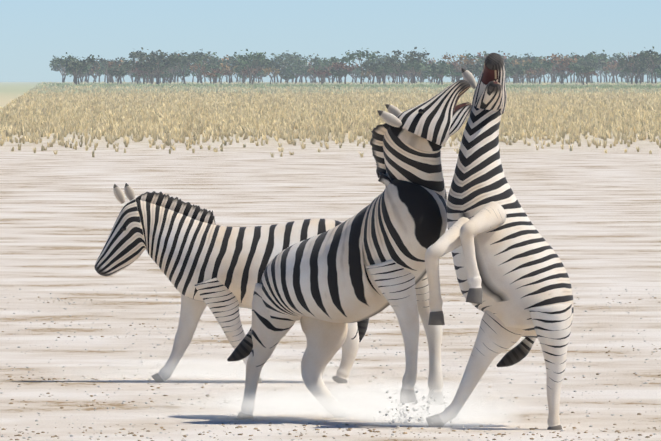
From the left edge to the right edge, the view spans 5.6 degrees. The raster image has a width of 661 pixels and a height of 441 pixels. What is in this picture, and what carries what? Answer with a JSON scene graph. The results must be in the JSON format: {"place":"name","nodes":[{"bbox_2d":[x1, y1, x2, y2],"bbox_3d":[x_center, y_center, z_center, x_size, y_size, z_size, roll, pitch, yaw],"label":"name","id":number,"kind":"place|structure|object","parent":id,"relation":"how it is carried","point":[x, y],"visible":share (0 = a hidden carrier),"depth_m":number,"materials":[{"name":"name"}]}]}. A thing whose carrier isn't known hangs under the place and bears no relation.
{"place":"outdoors","nodes":[
{"label":"outdoors","id":0,"kind":"place"},
{"bbox_2d":[52,359,158,383],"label":"cloud","id":1,"kind":"structure","parent":0,"point":[115,374],"depth_m":54.96,"materials":[{"name":"white sand"}]},
{"bbox_2d":[72,356,279,383],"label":"dust cloud","id":2,"kind":"structure","parent":0,"point":[162,370],"depth_m":54.59,"materials":[{"name":"grey sand"}]},
{"bbox_2d":[99,347,283,383],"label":"dust cloud","id":3,"kind":"structure","parent":0,"point":[189,367],"depth_m":55.12,"materials":[{"name":"white sand"}]},
{"bbox_2d":[110,349,285,383],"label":"dust cloud","id":4,"kind":"structure","parent":0,"point":[190,367],"depth_m":54.58,"materials":[{"name":"white sand"}]},
{"bbox_2d":[159,363,244,381],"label":"cloud","id":5,"kind":"structure","parent":0,"point":[199,373],"depth_m":54.64,"materials":[{"name":"white sand"}]},
{"bbox_2d":[159,351,298,383],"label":"dust cloud","id":6,"kind":"structure","parent":0,"point":[225,367],"depth_m":54.62,"materials":[{"name":"grey sand"}]},
{"bbox_2d":[135,389,334,419],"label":"dust cloud","id":7,"kind":"structure","parent":0,"point":[239,408],"depth_m":48.71,"materials":[{"name":"white sand"}]},
{"bbox_2d":[201,384,324,417],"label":"dust cloud","id":8,"kind":"structure","parent":0,"point":[259,403],"depth_m":48.82,"materials":[{"name":"white sand"}]},
{"bbox_2d":[201,365,328,384],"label":"cloud","id":9,"kind":"structure","parent":0,"point":[264,375],"depth_m":54.48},
{"bbox_2d":[162,355,370,383],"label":"dust cloud","id":10,"kind":"structure","parent":0,"point":[261,372],"depth_m":54.54,"materials":[{"name":"white sand"}]},
{"bbox_2d":[152,383,381,417],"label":"dust cloud","id":11,"kind":"structure","parent":0,"point":[201,400],"depth_m":49.02,"materials":[{"name":"white sand"}]},
{"bbox_2d":[220,392,318,418],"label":"dust cloud","id":12,"kind":"structure","parent":0,"point":[260,407],"depth_m":49.00,"materials":[{"name":"white sand"}]},
{"bbox_2d":[185,358,362,381],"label":"cloud","id":13,"kind":"structure","parent":0,"point":[265,370],"depth_m":54.58,"materials":[{"name":"white sand"}]},
{"bbox_2d":[211,382,341,419],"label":"dust cloud","id":14,"kind":"structure","parent":0,"point":[274,401],"depth_m":48.66,"materials":[{"name":"white sand"}]},
{"bbox_2d":[202,375,421,418],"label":"dust cloud","id":15,"kind":"structure","parent":0,"point":[289,401],"depth_m":48.69,"materials":[{"name":"white sand"}]},
{"bbox_2d":[212,373,426,422],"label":"dust cloud","id":16,"kind":"structure","parent":0,"point":[334,401],"depth_m":48.22,"materials":[{"name":"white sand"}]},
{"bbox_2d":[257,381,394,418],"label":"dust cloud","id":17,"kind":"structure","parent":0,"point":[311,397],"depth_m":48.82,"materials":[{"name":"white sand"}]},
{"bbox_2d":[0,82,660,440],"bbox_3d":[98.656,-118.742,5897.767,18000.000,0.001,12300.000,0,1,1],"label":"ground","id":18,"kind":"structure","parent":0,"point":[593,212],"depth_m":75.58,"materials":[{"name":"white sand"}]},
{"bbox_2d":[49,55,66,82],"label":"tree","id":19,"kind":"object","parent":18,"relation":"on","point":[53,65],"visible":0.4,"depth_m":3257.35,"materials":[{"name":"green plant"}]},
{"bbox_2d":[52,52,90,83],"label":"tree","id":20,"kind":"object","parent":18,"relation":"on","point":[69,58],"visible":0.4,"depth_m":2703.02,"materials":[{"name":"green plant"}]},
{"bbox_2d":[65,65,89,84],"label":"tree","id":21,"kind":"object","parent":18,"relation":"on","point":[84,69],"visible":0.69,"depth_m":2513.89,"materials":[{"name":"green plant"}]},
{"bbox_2d":[61,54,95,84],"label":"tree","id":22,"kind":"object","parent":18,"relation":"on","point":[70,63],"visible":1,"depth_m":2506.94,"materials":[{"name":"green plant"}]},
{"bbox_2d":[91,55,122,82],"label":"tree","id":23,"kind":"object","parent":18,"relation":"on","point":[102,62],"visible":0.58,"depth_m":2951.89,"materials":[{"name":"green plant"}]},
{"bbox_2d":[107,60,128,80],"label":"tree","id":24,"kind":"object","parent":18,"relation":"on","point":[109,64],"visible":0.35,"depth_m":2792.41,"materials":[{"name":"green plant"}]},
{"bbox_2d":[108,69,128,82],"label":"tree","id":25,"kind":"object","parent":18,"relation":"on","point":[116,73],"visible":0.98,"depth_m":2525.82,"materials":[{"name":"green plant"}]},
{"bbox_2d":[107,63,132,83],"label":"tree","id":26,"kind":"object","parent":18,"relation":"on","point":[117,66],"visible":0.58,"depth_m":2721.42,"materials":[{"name":"green plant"}]},
{"bbox_2d":[123,59,151,83],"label":"tree","id":27,"kind":"object","parent":18,"relation":"on","point":[128,64],"visible":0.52,"depth_m":2647.41,"materials":[{"name":"green plant"}]},
{"bbox_2d":[131,61,157,83],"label":"tree","id":28,"kind":"object","parent":18,"relation":"on","point":[145,64],"visible":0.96,"depth_m":2500.65,"materials":[{"name":"green plant"}]},
{"bbox_2d":[126,47,164,82],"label":"tree","id":29,"kind":"object","parent":18,"relation":"on","point":[133,54],"visible":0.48,"depth_m":2935.56,"materials":[{"name":"green plant"}]},
{"bbox_2d":[143,64,169,82],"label":"tree","id":30,"kind":"object","parent":18,"relation":"on","point":[160,68],"visible":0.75,"depth_m":2506.86,"materials":[{"name":"green plant"}]},
{"bbox_2d":[137,49,180,83],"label":"tree","id":31,"kind":"object","parent":18,"relation":"on","point":[161,56],"visible":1,"depth_m":2499.33,"materials":[{"name":"green plant"}]},
{"bbox_2d":[160,72,172,82],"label":"tree","id":32,"kind":"object","parent":18,"relation":"on","point":[165,75],"visible":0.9,"depth_m":2821.66,"materials":[{"name":"green plant"}]},
{"bbox_2d":[157,58,186,83],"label":"tree","id":33,"kind":"object","parent":18,"relation":"on","point":[180,63],"visible":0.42,"depth_m":2860.27,"materials":[{"name":"green plant"}]},
{"bbox_2d":[173,70,189,81],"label":"tree","id":34,"kind":"object","parent":18,"relation":"on","point":[186,74],"visible":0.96,"depth_m":2718.55,"materials":[{"name":"green plant"}]},
{"bbox_2d":[165,51,201,84],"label":"tree","id":35,"kind":"object","parent":18,"relation":"on","point":[186,59],"visible":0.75,"depth_m":2656.57,"materials":[{"name":"green plant"}]},
{"bbox_2d":[186,61,207,82],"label":"tree","id":36,"kind":"object","parent":18,"relation":"on","point":[196,69],"visible":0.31,"depth_m":2940.70,"materials":[{"name":"green plant"}]},
{"bbox_2d":[189,63,207,82],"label":"tree","id":37,"kind":"object","parent":18,"relation":"on","point":[201,71],"visible":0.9,"depth_m":2837.21,"materials":[{"name":"green plant"}]},
{"bbox_2d":[184,49,216,82],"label":"tree","id":38,"kind":"object","parent":18,"relation":"on","point":[205,56],"visible":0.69,"depth_m":2942.36,"materials":[{"name":"green plant"}]},
{"bbox_2d":[204,62,229,82],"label":"tree","id":39,"kind":"object","parent":18,"relation":"on","point":[211,67],"visible":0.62,"depth_m":2782.20,"materials":[{"name":"green plant"}]},
{"bbox_2d":[212,69,230,83],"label":"tree","id":40,"kind":"object","parent":18,"relation":"on","point":[222,73],"visible":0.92,"depth_m":2655.43,"materials":[{"name":"green plant"}]},
{"bbox_2d":[219,63,238,82],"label":"tree","id":41,"kind":"object","parent":18,"relation":"on","point":[223,69],"visible":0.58,"depth_m":2677.29,"materials":[{"name":"green plant"}]},
{"bbox_2d":[215,54,245,82],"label":"tree","id":42,"kind":"object","parent":18,"relation":"on","point":[232,60],"visible":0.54,"depth_m":2999.04,"materials":[{"name":"green plant"}]},
{"bbox_2d":[95,183,368,382],"bbox_3d":[-0.785,0.527,54.829,2.223,1.656,0.551,0,1,1],"label":"zebra","id":43,"kind":"object","parent":18,"relation":"on","point":[200,257],"visible":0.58,"depth_m":54.69,"materials":[{"name":"black"}]},
{"bbox_2d":[233,62,253,82],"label":"tree","id":44,"kind":"object","parent":18,"relation":"on","point":[238,68],"visible":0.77,"depth_m":2579.26,"materials":[{"name":"green plant"}]},
{"bbox_2d":[234,49,270,83],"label":"tree","id":45,"kind":"object","parent":18,"relation":"on","point":[258,57],"visible":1,"depth_m":2556.67,"materials":[{"name":"green plant"}]},
{"bbox_2d":[242,67,262,83],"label":"tree","id":46,"kind":"object","parent":18,"relation":"on","point":[246,72],"visible":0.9,"depth_m":2576.01,"materials":[{"name":"green plant"}]},
{"bbox_2d":[236,54,272,83],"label":"tree","id":47,"kind":"object","parent":18,"relation":"on","point":[262,63],"visible":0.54,"depth_m":2646.59,"materials":[{"name":"green plant"}]},
{"bbox_2d":[263,67,279,83],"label":"tree","id":48,"kind":"object","parent":18,"relation":"on","point":[265,70],"visible":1,"depth_m":2555.85,"materials":[{"name":"green plant"}]},
{"bbox_2d":[262,59,288,82],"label":"tree","id":49,"kind":"object","parent":18,"relation":"on","point":[277,66],"visible":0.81,"depth_m":2829.75,"materials":[{"name":"green plant"}]},
{"bbox_2d":[265,54,294,81],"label":"tree","id":50,"kind":"object","parent":18,"relation":"on","point":[278,60],"visible":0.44,"depth_m":3056.53,"materials":[{"name":"green plant"}]},
{"bbox_2d":[271,64,292,83],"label":"tree","id":51,"kind":"object","parent":18,"relation":"on","point":[284,72],"visible":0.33,"depth_m":3059.46,"materials":[{"name":"green plant"}]},
{"bbox_2d":[271,50,299,81],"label":"tree","id":52,"kind":"object","parent":18,"relation":"on","point":[283,54],"visible":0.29,"depth_m":3702.23,"materials":[{"name":"green plant"}]},
{"bbox_2d":[281,57,307,81],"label":"tree","id":53,"kind":"object","parent":18,"relation":"on","point":[300,62],"visible":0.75,"depth_m":3013.34,"materials":[{"name":"green plant"}]},
{"bbox_2d":[286,65,302,83],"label":"tree","id":54,"kind":"object","parent":18,"relation":"on","point":[291,70],"visible":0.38,"depth_m":3006.74,"materials":[{"name":"green plant"}]},
{"bbox_2d":[286,52,311,66],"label":"tree","id":55,"kind":"object","parent":18,"relation":"on","point":[294,58],"visible":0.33,"depth_m":3582.05,"materials":[{"name":"green plant"}]},
{"bbox_2d":[292,65,318,82],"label":"tree","id":56,"kind":"object","parent":18,"relation":"on","point":[303,71],"visible":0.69,"depth_m":2964.87,"materials":[{"name":"green plant"}]},
{"bbox_2d":[313,69,331,83],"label":"tree","id":57,"kind":"object","parent":18,"relation":"on","point":[323,73],"visible":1,"depth_m":2542.96,"materials":[{"name":"green plant"}]},
{"bbox_2d":[310,53,341,77],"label":"tree","id":58,"kind":"object","parent":18,"relation":"on","point":[314,59],"visible":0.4,"depth_m":2924.16,"materials":[{"name":"green plant"}]},
{"bbox_2d":[0,287,660,440],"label":"ground litter","id":59,"kind":"object","parent":18,"relation":"on","point":[369,430],"visible":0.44,"depth_m":51.49,"materials":[{"name":"brown stone"}]},
{"bbox_2d":[313,53,348,83],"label":"tree","id":60,"kind":"object","parent":18,"relation":"on","point":[325,62],"visible":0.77,"depth_m":2874.44,"materials":[{"name":"green plant"}]},
{"bbox_2d":[329,68,351,83],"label":"tree","id":61,"kind":"object","parent":18,"relation":"on","point":[335,72],"visible":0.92,"depth_m":2552.76,"materials":[{"name":"green plant"}]},
{"bbox_2d":[333,62,357,83],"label":"tree","id":62,"kind":"object","parent":18,"relation":"on","point":[337,66],"visible":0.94,"depth_m":2553.45,"materials":[{"name":"green plant"}]},
{"bbox_2d":[227,80,471,417],"bbox_3d":[0.207,0.237,48.617,0.857,2.483,2.165,-1,2,-40],"label":"zebra","id":63,"kind":"object","parent":18,"relation":"on","point":[328,286],"visible":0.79,"depth_m":48.38,"materials":[{"name":"black"}]},
{"bbox_2d":[345,48,379,83],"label":"tree","id":64,"kind":"object","parent":18,"relation":"on","point":[360,55],"visible":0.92,"depth_m":2611.83,"materials":[{"name":"green plant"}]},
{"bbox_2d":[358,61,388,83],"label":"tree","id":65,"kind":"object","parent":18,"relation":"on","point":[372,67],"visible":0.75,"depth_m":2578.01,"materials":[{"name":"green plant"}]},
{"bbox_2d":[374,65,394,82],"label":"tree","id":66,"kind":"object","parent":18,"relation":"on","point":[388,70],"visible":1,"depth_m":2547.73,"materials":[{"name":"green plant"}]},
{"bbox_2d":[368,53,400,80],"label":"tree","id":67,"kind":"object","parent":18,"relation":"on","point":[382,58],"visible":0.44,"depth_m":3374.24,"materials":[{"name":"green plant"}]},
{"bbox_2d":[344,382,459,423],"bbox_3d":[0.584,1.292,48.153,0.834,0.289,1.525,0,1,19],"label":"dust spray","id":68,"kind":"object","parent":18,"relation":"on","point":[419,419],"depth_m":48.05,"materials":[{"name":"beige"}]},
{"bbox_2d":[384,55,420,83],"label":"tree","id":69,"kind":"object","parent":18,"relation":"on","point":[389,59],"visible":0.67,"depth_m":2564.28,"materials":[{"name":"green plant"}]},
{"bbox_2d":[391,47,429,83],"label":"tree","id":70,"kind":"object","parent":18,"relation":"on","point":[415,54],"visible":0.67,"depth_m":2746.67,"materials":[{"name":"green plant"}]},
{"bbox_2d":[400,60,425,83],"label":"tree","id":71,"kind":"object","parent":18,"relation":"on","point":[418,67],"visible":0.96,"depth_m":2547.95,"materials":[{"name":"green plant"}]},
{"bbox_2d":[423,72,438,82],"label":"tree","id":72,"kind":"object","parent":18,"relation":"on","point":[434,76],"visible":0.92,"depth_m":2570.33,"materials":[{"name":"green plant"}]},
{"bbox_2d":[424,60,453,84],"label":"tree","id":73,"kind":"object","parent":18,"relation":"on","point":[441,64],"visible":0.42,"depth_m":2515.75,"materials":[{"name":"green plant"}]},
{"bbox_2d":[429,64,455,84],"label":"tree","id":74,"kind":"object","parent":18,"relation":"on","point":[439,71],"visible":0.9,"depth_m":2508.33,"materials":[{"name":"green plant"}]},
{"bbox_2d":[444,69,461,82],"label":"tree","id":75,"kind":"object","parent":18,"relation":"on","point":[452,73],"visible":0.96,"depth_m":2501.89,"materials":[{"name":"green plant"}]},
{"bbox_2d":[442,52,478,79],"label":"tree","id":76,"kind":"object","parent":18,"relation":"on","point":[459,60],"visible":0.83,"depth_m":2573.42,"materials":[{"name":"green plant"}]},
{"bbox_2d":[465,64,483,79],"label":"tree","id":77,"kind":"object","parent":18,"relation":"on","point":[471,66],"visible":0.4,"depth_m":2501.59,"materials":[{"name":"green plant"}]},
{"bbox_2d":[459,51,502,77],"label":"tree","id":78,"kind":"object","parent":18,"relation":"on","point":[479,58],"visible":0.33,"depth_m":2674.15,"materials":[{"name":"green plant"}]},
{"bbox_2d":[425,53,573,429],"bbox_3d":[1.183,0.155,47.804,1.044,2.664,1.136,0,1,1],"label":"zebra","id":79,"kind":"object","parent":18,"relation":"on","point":[513,279],"visible":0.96,"depth_m":47.66,"materials":[{"name":"black"}]},
{"bbox_2d":[504,60,528,83],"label":"tree","id":80,"kind":"object","parent":18,"relation":"on","point":[521,72],"visible":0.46,"depth_m":2597.49,"materials":[{"name":"green plant"}]},
{"bbox_2d":[505,57,531,82],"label":"tree","id":81,"kind":"object","parent":18,"relation":"on","point":[517,63],"visible":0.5,"depth_m":2927.67,"materials":[{"name":"green plant"}]},
{"bbox_2d":[524,60,552,83],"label":"tree","id":82,"kind":"object","parent":18,"relation":"on","point":[549,65],"visible":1,"depth_m":2555.51,"materials":[{"name":"green plant"}]},
{"bbox_2d":[539,56,564,83],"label":"tree","id":83,"kind":"object","parent":18,"relation":"on","point":[543,62],"visible":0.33,"depth_m":2735.28,"materials":[{"name":"green plant"}]},
{"bbox_2d":[538,53,566,82],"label":"tree","id":84,"kind":"object","parent":18,"relation":"on","point":[559,57],"visible":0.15,"depth_m":2927.91,"materials":[{"name":"green plant"}]},
{"bbox_2d":[547,54,577,83],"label":"tree","id":85,"kind":"object","parent":18,"relation":"on","point":[566,63],"visible":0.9,"depth_m":2605.69,"materials":[{"name":"green plant"}]},
{"bbox_2d":[552,66,573,83],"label":"tree","id":86,"kind":"object","parent":18,"relation":"on","point":[559,71],"visible":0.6,"depth_m":2672.07,"materials":[{"name":"green plant"}]},
{"bbox_2d":[569,62,594,84],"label":"tree","id":87,"kind":"object","parent":18,"relation":"on","point":[586,70],"visible":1,"depth_m":2499.80,"materials":[{"name":"green plant"}]},
{"bbox_2d":[571,52,607,82],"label":"tree","id":88,"kind":"object","parent":18,"relation":"on","point":[580,59],"visible":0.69,"depth_m":2960.20,"materials":[{"name":"green plant"}]},
{"bbox_2d":[580,58,605,82],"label":"tree","id":89,"kind":"object","parent":18,"relation":"on","point":[591,63],"visible":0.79,"depth_m":2806.31,"materials":[{"name":"green plant"}]},
{"bbox_2d":[597,50,625,81],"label":"tree","id":90,"kind":"object","parent":18,"relation":"on","point":[613,58],"visible":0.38,"depth_m":3625.31,"materials":[{"name":"green plant"}]},
{"bbox_2d":[603,62,623,82],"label":"tree","id":91,"kind":"object","parent":18,"relation":"on","point":[612,66],"visible":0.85,"depth_m":3080.82,"materials":[{"name":"green plant"}]},
{"bbox_2d":[615,52,645,83],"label":"tree","id":92,"kind":"object","parent":18,"relation":"on","point":[626,61],"visible":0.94,"depth_m":2532.38,"materials":[{"name":"green plant"}]},
{"bbox_2d":[623,63,647,83],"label":"tree","id":93,"kind":"object","parent":18,"relation":"on","point":[628,70],"visible":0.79,"depth_m":2546.64,"materials":[{"name":"green plant"}]},
{"bbox_2d":[621,52,659,83],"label":"tree","id":94,"kind":"object","parent":18,"relation":"on","point":[638,63],"visible":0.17,"depth_m":2659.72,"materials":[{"name":"green plant"}]},
{"bbox_2d":[638,46,660,82],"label":"tree","id":95,"kind":"object","parent":18,"relation":"on","point":[645,54],"visible":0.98,"depth_m":2502.41,"materials":[{"name":"green plant"}]},
{"bbox_2d":[640,57,660,82],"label":"tree","id":96,"kind":"object","parent":18,"relation":"on","point":[654,61],"visible":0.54,"depth_m":2572.33,"materials":[{"name":"green plant"}]},
{"bbox_2d":[0,81,660,156],"bbox_3d":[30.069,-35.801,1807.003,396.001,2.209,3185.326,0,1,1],"label":"dry grass","id":97,"kind":"structure","parent":0,"point":[307,110],"depth_m":460.70,"materials":[{"name":"beige plant"}]},
{"bbox_2d":[0,0,660,81],"label":"sky","id":98,"kind":"structure","parent":0,"point":[32,32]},
{"bbox_2d":[232,375,448,420],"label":"dust cloud","id":99,"kind":"structure","parent":0,"point":[315,399],"depth_m":48.64,"materials":[{"name":"white sand"}]},
{"bbox_2d":[233,382,465,421],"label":"dust cloud","id":100,"kind":"structure","parent":0,"point":[313,403],"depth_m":48.48,"materials":[{"name":"white sand"}]},
{"bbox_2d":[307,395,392,418],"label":"dust cloud","id":101,"kind":"structure","parent":0,"point":[339,414],"depth_m":48.59,"materials":[{"name":"white sand"}]},
{"bbox_2d":[267,396,439,421],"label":"dust cloud","id":102,"kind":"structure","parent":0,"point":[323,412],"depth_m":48.52,"materials":[{"name":"white sand"}]},
{"bbox_2d":[297,371,443,423],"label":"dust cloud","id":103,"kind":"structure","parent":0,"point":[355,398],"depth_m":48.20,"materials":[{"name":"white sand"}]},
{"bbox_2d":[268,364,485,420],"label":"dust cloud","id":104,"kind":"structure","parent":0,"point":[355,392],"depth_m":48.60,"materials":[{"name":"grey sand"}]},
{"bbox_2d":[326,379,451,425],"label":"dust cloud","id":105,"kind":"structure","parent":0,"point":[388,404],"depth_m":47.96,"materials":[{"name":"white sand"}]},
{"bbox_2d":[297,378,493,420],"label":"dust cloud","id":106,"kind":"structure","parent":0,"point":[382,406],"depth_m":48.56,"materials":[{"name":"white sand"}]},
{"bbox_2d":[340,376,455,419],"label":"dust cloud","id":107,"kind":"structure","parent":0,"point":[394,394],"depth_m":48.40,"materials":[{"name":"grey sand"}]},
{"bbox_2d":[356,397,439,424],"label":"dust cloud","id":108,"kind":"structure","parent":0,"point":[389,415],"depth_m":48.02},
{"bbox_2d":[325,367,486,424],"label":"dust cloud","id":109,"kind":"structure","parent":0,"point":[406,400],"depth_m":47.98,"materials":[{"name":"white sand"}]},
{"bbox_2d":[336,368,475,422],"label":"dust cloud","id":110,"kind":"structure","parent":0,"point":[398,397],"depth_m":48.19,"materials":[{"name":"white sand"}]},
{"bbox_2d":[367,389,472,424],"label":"dust cloud","id":111,"kind":"structure","parent":0,"point":[410,408],"depth_m":48.13,"materials":[{"name":"white sand"}]},
{"bbox_2d":[364,388,493,426],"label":"dust cloud","id":112,"kind":"structure","parent":0,"point":[431,407],"depth_m":47.83,"materials":[{"name":"white sand"}]},
{"bbox_2d":[386,398,480,424],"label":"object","id":113,"kind":"structure","parent":0,"point":[423,414],"depth_m":47.96,"materials":[{"name":"white sand"}]},
{"bbox_2d":[384,379,517,424],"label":"dust cloud","id":114,"kind":"structure","parent":0,"point":[463,408],"depth_m":48.13,"materials":[{"name":"white sand"}]},
{"bbox_2d":[397,395,519,427],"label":"dust cloud","id":115,"kind":"structure","parent":0,"point":[463,423],"depth_m":47.63,"materials":[{"name":"grey sand"}]},
{"bbox_2d":[401,400,522,425],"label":"dust cloud","id":116,"kind":"structure","parent":0,"point":[470,413],"depth_m":47.96,"materials":[{"name":"white sand"}]},
{"bbox_2d":[391,373,533,426],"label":"dust cloud","id":117,"kind":"structure","parent":0,"point":[463,405],"depth_m":47.84,"materials":[{"name":"white sand"}]},
{"bbox_2d":[420,396,522,427],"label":"dust cloud","id":118,"kind":"structure","parent":0,"point":[475,415],"depth_m":47.59,"materials":[{"name":"white sand"}]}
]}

